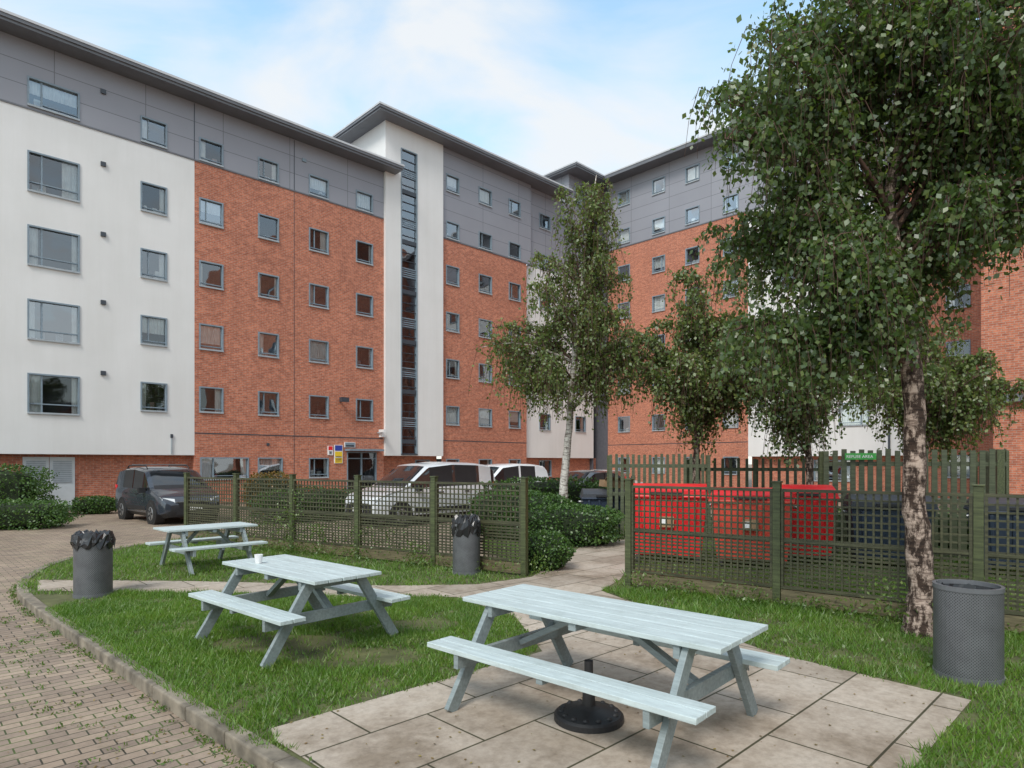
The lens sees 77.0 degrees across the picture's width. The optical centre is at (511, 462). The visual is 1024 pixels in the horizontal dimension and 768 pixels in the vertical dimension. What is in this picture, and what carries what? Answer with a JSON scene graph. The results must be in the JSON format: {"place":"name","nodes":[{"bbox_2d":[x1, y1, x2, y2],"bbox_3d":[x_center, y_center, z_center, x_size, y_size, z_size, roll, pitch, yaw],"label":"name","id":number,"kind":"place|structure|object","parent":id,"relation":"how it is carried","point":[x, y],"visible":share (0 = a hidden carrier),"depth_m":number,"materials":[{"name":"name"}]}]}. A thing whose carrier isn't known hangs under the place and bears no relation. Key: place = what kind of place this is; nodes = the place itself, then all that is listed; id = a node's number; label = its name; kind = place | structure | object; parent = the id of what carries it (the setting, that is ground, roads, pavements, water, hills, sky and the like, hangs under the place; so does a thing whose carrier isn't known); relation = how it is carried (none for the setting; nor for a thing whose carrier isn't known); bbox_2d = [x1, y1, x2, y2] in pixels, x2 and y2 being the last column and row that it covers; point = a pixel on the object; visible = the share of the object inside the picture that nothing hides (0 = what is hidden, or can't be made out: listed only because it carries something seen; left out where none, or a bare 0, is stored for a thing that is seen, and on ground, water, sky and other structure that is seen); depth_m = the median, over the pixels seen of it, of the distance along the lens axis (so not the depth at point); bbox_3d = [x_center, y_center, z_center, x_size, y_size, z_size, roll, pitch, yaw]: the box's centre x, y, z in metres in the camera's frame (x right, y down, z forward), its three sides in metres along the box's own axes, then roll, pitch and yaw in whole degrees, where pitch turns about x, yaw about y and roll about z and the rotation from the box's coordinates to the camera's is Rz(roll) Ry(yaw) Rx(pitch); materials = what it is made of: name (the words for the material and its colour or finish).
{"place":"outdoors","nodes":[
{"label":"outdoors","id":0,"kind":"place"},
{"bbox_2d":[0,464,967,767],"bbox_3d":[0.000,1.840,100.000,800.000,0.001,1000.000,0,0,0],"label":"ground","id":1,"kind":"structure","parent":0,"point":[34,740],"depth_m":5.05,"materials":[{"name":"beige brick"}]},
{"bbox_2d":[0,463,60,503],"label":"hedge","id":2,"kind":"object","parent":1,"relation":"on","point":[22,484],"visible":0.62,"depth_m":21.14,"materials":[{"name":"green plant"}]},
{"bbox_2d":[0,498,83,530],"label":"hedge","id":3,"kind":"object","parent":1,"relation":"on","point":[33,514],"visible":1,"depth_m":17.64,"materials":[{"name":"green plant"}]},
{"bbox_2d":[70,495,116,514],"bbox_3d":[-14.880,1.539,22.999,1.602,0.766,1.081,0,0,-22],"label":"bush","id":4,"kind":"object","parent":1,"relation":"on","point":[99,504],"visible":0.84,"depth_m":22.71,"materials":[{"name":"green plant"}]},
{"bbox_2d":[0,584,255,767],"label":"kerbside weeds","id":5,"kind":"object","parent":1,"relation":"on","point":[12,595],"visible":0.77,"depth_m":4.90,"materials":[{"name":"green plant"}]},
{"bbox_2d":[17,539,311,767],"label":"kerb","id":6,"kind":"structure","parent":1,"relation":"on","point":[235,741],"depth_m":4.75,"materials":[{"name":"beige concrete"}]},
{"bbox_2d":[115,464,218,524],"bbox_3d":[-11.050,0.985,20.600,4.260,1.850,2.140,0,0,42],"label":"parked car","id":7,"kind":"object","parent":1,"relation":"on","point":[154,495],"visible":0.79,"depth_m":19.79,"materials":[{"name":"paint"}]},
{"bbox_2d":[240,470,300,514],"bbox_3d":[-8.300,1.092,22.188,2.171,1.653,1.417,0,0,0],"label":"bush","id":8,"kind":"object","parent":1,"relation":"on","point":[277,474],"visible":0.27,"depth_m":21.89,"materials":[{"name":"green plant"}]},
{"bbox_2d":[0,31,595,511],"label":"walls","id":9,"kind":"structure","parent":1,"relation":"on","point":[110,433],"depth_m":28.25,"materials":[{"name":"brick"}]},
{"bbox_2d":[0,75,585,507],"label":"window frames","id":10,"kind":"structure","parent":9,"relation":"attached to","point":[64,469],"depth_m":28.78,"materials":[{"name":"grey metal"}]},
{"bbox_2d":[29,79,583,489],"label":"window interiors","id":11,"kind":"object","parent":10,"relation":"in","point":[60,318],"depth_m":28.37,"materials":[{"name":"grey glass"}]},
{"bbox_2d":[327,446,332,454],"bbox_3d":[-8.812,-0.575,31.209,0.280,0.450,0.054,0,0,-44],"label":"wall sign","id":12,"kind":"object","parent":9,"relation":"attached to","point":[329,450],"visible":1,"depth_m":31.17,"materials":[{"name":"white plastic"}]},
{"bbox_2d":[334,445,342,462],"bbox_3d":[-8.501,-0.400,31.513,0.450,0.900,0.054,0,0,-44],"label":"wall sign","id":13,"kind":"object","parent":9,"relation":"attached to","point":[338,453],"visible":1,"depth_m":31.49,"materials":[{"name":"yellow plastic"}]},
{"bbox_2d":[344,442,354,446],"bbox_3d":[-8.054,-0.875,31.950,0.600,0.250,0.054,0,0,-44],"label":"wall sign","id":14,"kind":"object","parent":9,"relation":"attached to","point":[349,444],"visible":1,"depth_m":31.91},
{"bbox_2d":[0,8,980,198],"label":"roof","id":15,"kind":"structure","parent":9,"relation":"on","point":[339,142],"depth_m":31.14,"materials":[{"name":"grey metal"}]},
{"bbox_2d":[244,486,352,523],"bbox_3d":[-6.315,1.327,20.199,3.823,1.196,1.423,0,0,-35],"label":"hedge","id":16,"kind":"object","parent":1,"relation":"on","point":[303,502],"visible":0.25,"depth_m":19.71,"materials":[{"name":"green plant"}]},
{"bbox_2d":[346,462,495,526],"bbox_3d":[-2.750,0.945,20.000,4.660,1.930,2.240,0,0,-44],"label":"parked van","id":17,"kind":"object","parent":1,"relation":"on","point":[454,472],"visible":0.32,"depth_m":19.39,"materials":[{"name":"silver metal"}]},
{"bbox_2d":[488,463,547,482],"bbox_3d":[-0.600,0.975,25.000,4.360,1.870,2.140,0,0,-44],"label":"parked van","id":18,"kind":"object","parent":1,"relation":"on","point":[502,471],"visible":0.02,"depth_m":24.69,"materials":[{"name":"white paint"}]},
{"bbox_2d":[550,470,625,484],"bbox_3d":[2.900,1.115,26.500,4.360,1.590,2.090,0,0,-44],"label":"parked car","id":19,"kind":"object","parent":1,"relation":"on","point":[598,475],"visible":0.06,"depth_m":26.11,"materials":[{"name":"paint"}]},
{"bbox_2d":[597,469,642,482],"bbox_3d":[4.600,1.125,30.500,2.090,1.570,4.260,0,0,-44],"label":"parked car","id":20,"kind":"object","parent":1,"relation":"on","point":[619,473],"depth_m":30.40,"materials":[{"name":"silver metal"}]},
{"bbox_2d":[593,75,992,498],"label":"wing walls","id":21,"kind":"structure","parent":1,"relation":"on","point":[641,211],"depth_m":41.51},
{"bbox_2d":[609,98,970,481],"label":"wing window frames","id":22,"kind":"structure","parent":21,"relation":"attached to","point":[687,264],"depth_m":41.42,"materials":[{"name":"grey metal"}]},
{"bbox_2d":[620,191,628,205],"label":"wing window glass","id":23,"kind":"object","parent":22,"relation":"in","point":[624,196],"visible":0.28,"depth_m":44.96,"materials":[{"name":"glass"}]},
{"bbox_2d":[620,153,968,480],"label":"wing window interiors","id":24,"kind":"object","parent":22,"relation":"in","point":[692,214],"visible":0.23,"depth_m":41.35,"materials":[{"name":"black glass"}]},
{"bbox_2d":[981,6,1023,494],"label":"walls","id":25,"kind":"structure","parent":1,"relation":"on","point":[1002,329],"depth_m":20.82,"materials":[{"name":"brick"}]},
{"bbox_2d":[0,0,976,463],"label":"sky","id":26,"kind":"structure","parent":0,"point":[543,87],"materials":[{"name":"blue"}]},
{"bbox_2d":[38,538,970,767],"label":"pavement","id":27,"kind":"structure","parent":0,"point":[520,708],"depth_m":4.38,"materials":[{"name":"beige stone"}]},
{"bbox_2d":[554,659,623,733],"bbox_3d":[0.520,1.542,4.360,0.470,0.400,0.470,0,0,0],"label":"parasol base","id":28,"kind":"object","parent":27,"relation":"on","point":[587,714],"visible":0.77,"depth_m":4.26,"materials":[{"name":"black plastic"}]},
{"bbox_2d":[427,584,789,767],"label":"picnic table","id":29,"kind":"object","parent":27,"relation":"on","point":[686,636],"visible":0.98,"depth_m":4.19,"materials":[{"name":"paint"}]},
{"bbox_2d":[18,518,1023,767],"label":"lawn","id":30,"kind":"structure","parent":0,"point":[49,600],"depth_m":6.08,"materials":[{"name":"plant"}]},
{"bbox_2d":[70,529,115,598],"bbox_3d":[-5.501,1.318,8.449,0.492,0.865,0.502,0,0,0],"label":"litter bin","id":31,"kind":"object","parent":30,"relation":"on","point":[92,564],"visible":0.96,"depth_m":8.27,"materials":[{"name":"metal"}]},
{"bbox_2d":[145,522,267,574],"bbox_3d":[-5.100,1.418,10.750,1.456,0.715,1.460,0,0,44],"label":"picnic table","id":32,"kind":"object","parent":30,"relation":"on","point":[223,541],"visible":0.96,"depth_m":10.63,"materials":[{"name":"paint"}]},
{"bbox_2d":[188,554,409,668],"bbox_3d":[-2.120,1.397,6.380,1.780,0.735,1.457,0,0,41],"label":"picnic table","id":33,"kind":"object","parent":30,"relation":"on","point":[313,579],"visible":1,"depth_m":6.18,"materials":[{"name":"paint"}]},
{"bbox_2d":[254,554,262,563],"bbox_3d":[-2.580,0.983,6.550,0.083,0.090,0.084,0,0,0],"label":"cup","id":34,"kind":"object","parent":33,"relation":"on","point":[258,558],"visible":1,"depth_m":6.52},
{"bbox_2d":[183,473,528,576],"bbox_3d":[-3.560,0.990,12.185,8.882,1.520,0.110,0,0,31],"label":"trellis fence","id":35,"kind":"object","parent":30,"relation":"on","point":[434,519],"visible":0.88,"depth_m":11.56,"materials":[{"name":"green wood"}]},
{"bbox_2d":[451,513,480,575],"bbox_3d":[-0.723,1.281,10.149,0.473,0.938,0.484,0,0,0],"label":"litter bin","id":36,"kind":"object","parent":30,"relation":"on","point":[466,530],"visible":0.88,"depth_m":9.96,"materials":[{"name":"metal"}]},
{"bbox_2d":[3,566,935,767],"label":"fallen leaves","id":37,"kind":"object","parent":30,"relation":"on","point":[438,728],"visible":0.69,"depth_m":4.30,"materials":[{"name":"brown plant"}]},
{"bbox_2d":[465,488,624,546],"bbox_3d":[0.738,1.204,14.475,3.859,1.228,2.100,0,0,34],"label":"hedge","id":38,"kind":"object","parent":30,"relation":"on","point":[593,525],"visible":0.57,"depth_m":13.52,"materials":[{"name":"green plant"}]},
{"bbox_2d":[517,529,575,570],"bbox_3d":[0.562,1.442,10.564,0.966,0.711,0.918,0,0,0],"label":"bush","id":39,"kind":"object","parent":30,"relation":"on","point":[553,545],"visible":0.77,"depth_m":10.28,"materials":[{"name":"green plant"}]},
{"bbox_2d":[474,475,624,508],"bbox_3d":[1.617,1.111,19.716,5.937,1.473,1.690,0,0,-29],"label":"hedge","id":40,"kind":"object","parent":30,"relation":"on","point":[548,485],"visible":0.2,"depth_m":19.05,"materials":[{"name":"green plant"}]},
{"bbox_2d":[105,588,1023,767],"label":"clover","id":41,"kind":"object","parent":30,"relation":"on","point":[781,639],"visible":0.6,"depth_m":5.93,"materials":[{"name":"green plant"}]},
{"bbox_2d":[468,175,661,497],"bbox_3d":[1.433,-2.687,15.951,4.721,8.928,3.632,0,0,33],"label":"birch tree","id":42,"kind":"object","parent":30,"relation":"on","point":[587,325],"visible":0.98,"depth_m":15.63,"materials":[{"name":"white plant"}]},
{"bbox_2d":[579,489,624,533],"bbox_3d":[2.149,1.184,15.180,1.140,1.128,1.040,0,0,3],"label":"refuse container","id":43,"kind":"object","parent":30,"relation":"on","point":[595,497],"visible":0.34,"depth_m":14.76,"materials":[{"name":"blue plastic"}]},
{"bbox_2d":[599,477,625,487],"bbox_3d":[2.374,0.471,15.144,0.500,0.240,0.480,6,-1,-11],"label":"cardboard box","id":44,"kind":"object","parent":43,"relation":"on","point":[603,483],"visible":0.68,"depth_m":15.02,"materials":[{"name":"beige cardboard"}]},
{"bbox_2d":[189,489,1023,638],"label":"weeds","id":45,"kind":"object","parent":30,"relation":"on","point":[413,563],"visible":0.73,"depth_m":9.88,"materials":[{"name":"green plant"}]},
{"bbox_2d":[607,454,710,539],"bbox_3d":[3.270,0.778,14.416,2.267,1.944,0.162,0,0,13],"label":"picket fence","id":46,"kind":"object","parent":30,"relation":"on","point":[667,466],"visible":0.39,"depth_m":14.36,"materials":[{"name":"green wood"}]},
{"bbox_2d":[633,483,708,563],"bbox_3d":[2.744,1.059,11.281,1.440,1.378,1.090,0,0,17],"label":"refuse container","id":47,"kind":"object","parent":30,"relation":"on","point":[669,504],"visible":0.3,"depth_m":10.87,"materials":[{"name":"red plastic"}]},
{"bbox_2d":[610,255,781,483],"bbox_3d":[4.383,-1.517,14.955,4.120,6.554,3.273,0,0,0],"label":"birch tree","id":48,"kind":"object","parent":30,"relation":"on","point":[693,367],"visible":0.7,"depth_m":14.57,"materials":[{"name":"green plant"}]},
{"bbox_2d":[708,487,796,566],"bbox_3d":[4.012,1.084,10.732,1.380,1.328,1.090,0,0,24],"label":"refuse container","id":49,"kind":"object","parent":30,"relation":"on","point":[767,514],"visible":0.41,"depth_m":10.37,"materials":[{"name":"red plastic"}]},
{"bbox_2d":[686,458,818,519],"bbox_3d":[5.904,0.822,15.569,3.306,1.856,0.162,0,0,4],"label":"picket fence","id":50,"kind":"object","parent":30,"relation":"on","point":[755,469],"visible":0.2,"depth_m":15.50,"materials":[{"name":"green wood"}]},
{"bbox_2d":[710,307,881,484],"bbox_3d":[5.764,-0.779,13.412,3.178,5.069,2.514,0,0,0],"label":"birch tree","id":51,"kind":"object","parent":30,"relation":"on","point":[805,427],"visible":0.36,"depth_m":13.00,"materials":[{"name":"green plant"}]},
{"bbox_2d":[782,484,839,564],"bbox_3d":[5.095,1.069,11.281,1.060,1.358,1.040,0,0,14],"label":"refuse container","id":52,"kind":"object","parent":30,"relation":"on","point":[816,509],"visible":0.33,"depth_m":10.88,"materials":[{"name":"red plastic"}]},
{"bbox_2d":[624,478,1023,632],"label":"trellis fence","id":53,"kind":"object","parent":30,"relation":"on","point":[778,541],"visible":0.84,"depth_m":7.70,"materials":[{"name":"green wood"}]},
{"bbox_2d":[670,0,1023,638],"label":"birch tree","id":54,"kind":"object","parent":30,"relation":"on","point":[836,244],"visible":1,"depth_m":6.15,"materials":[{"name":"green plant"}]},
{"bbox_2d":[843,494,938,567],"bbox_3d":[6.293,1.144,10.781,1.340,1.208,1.040,0,0,20],"label":"refuse container","id":55,"kind":"object","parent":30,"relation":"on","point":[877,519],"visible":0.26,"depth_m":10.49,"materials":[{"name":"black plastic"}]},
{"bbox_2d":[838,506,968,549],"bbox_3d":[9.444,1.358,12.642,10.230,0.953,1.464,0,0,28],"label":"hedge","id":56,"kind":"object","parent":30,"relation":"on","point":[839,523],"visible":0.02,"depth_m":12.65,"materials":[{"name":"green plant"}]},
{"bbox_2d":[819,449,1008,559],"bbox_3d":[7.294,0.751,11.766,3.060,1.999,0.162,0,0,16],"label":"picket fence","id":57,"kind":"object","parent":30,"relation":"on","point":[825,463],"visible":0.27,"depth_m":11.59,"materials":[{"name":"green wood"}]},
{"bbox_2d":[845,453,875,459],"bbox_3d":[6.424,-0.110,11.856,0.520,0.120,0.020,0,0,16],"label":"refuse area sign","id":58,"kind":"object","parent":57,"relation":"attached to","point":[860,456],"visible":1,"depth_m":11.85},
{"bbox_2d":[835,314,1023,467],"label":"birch tree","id":59,"kind":"object","parent":30,"relation":"on","point":[959,396],"visible":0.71,"depth_m":14.53,"materials":[{"name":"green plant"}]},
{"bbox_2d":[932,579,1004,686],"bbox_3d":[3.720,1.373,5.250,0.488,0.755,0.488,0,0,0],"label":"litter bin","id":60,"kind":"object","parent":30,"relation":"on","point":[968,631],"visible":0.98,"depth_m":5.07,"materials":[{"name":"metal"}]},
{"bbox_2d":[976,448,1007,493],"bbox_3d":[9.239,0.751,12.482,0.162,1.998,2.694,0,0,28],"label":"picket fence","id":61,"kind":"object","parent":30,"relation":"on","point":[999,473],"visible":0.16,"depth_m":11.32,"materials":[{"name":"green wood"}]},
{"bbox_2d":[963,497,1023,575],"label":"refuse container","id":62,"kind":"object","parent":30,"relation":"on","point":[991,500],"visible":0.42,"depth_m":9.65,"materials":[{"name":"black plastic"}]}
]}

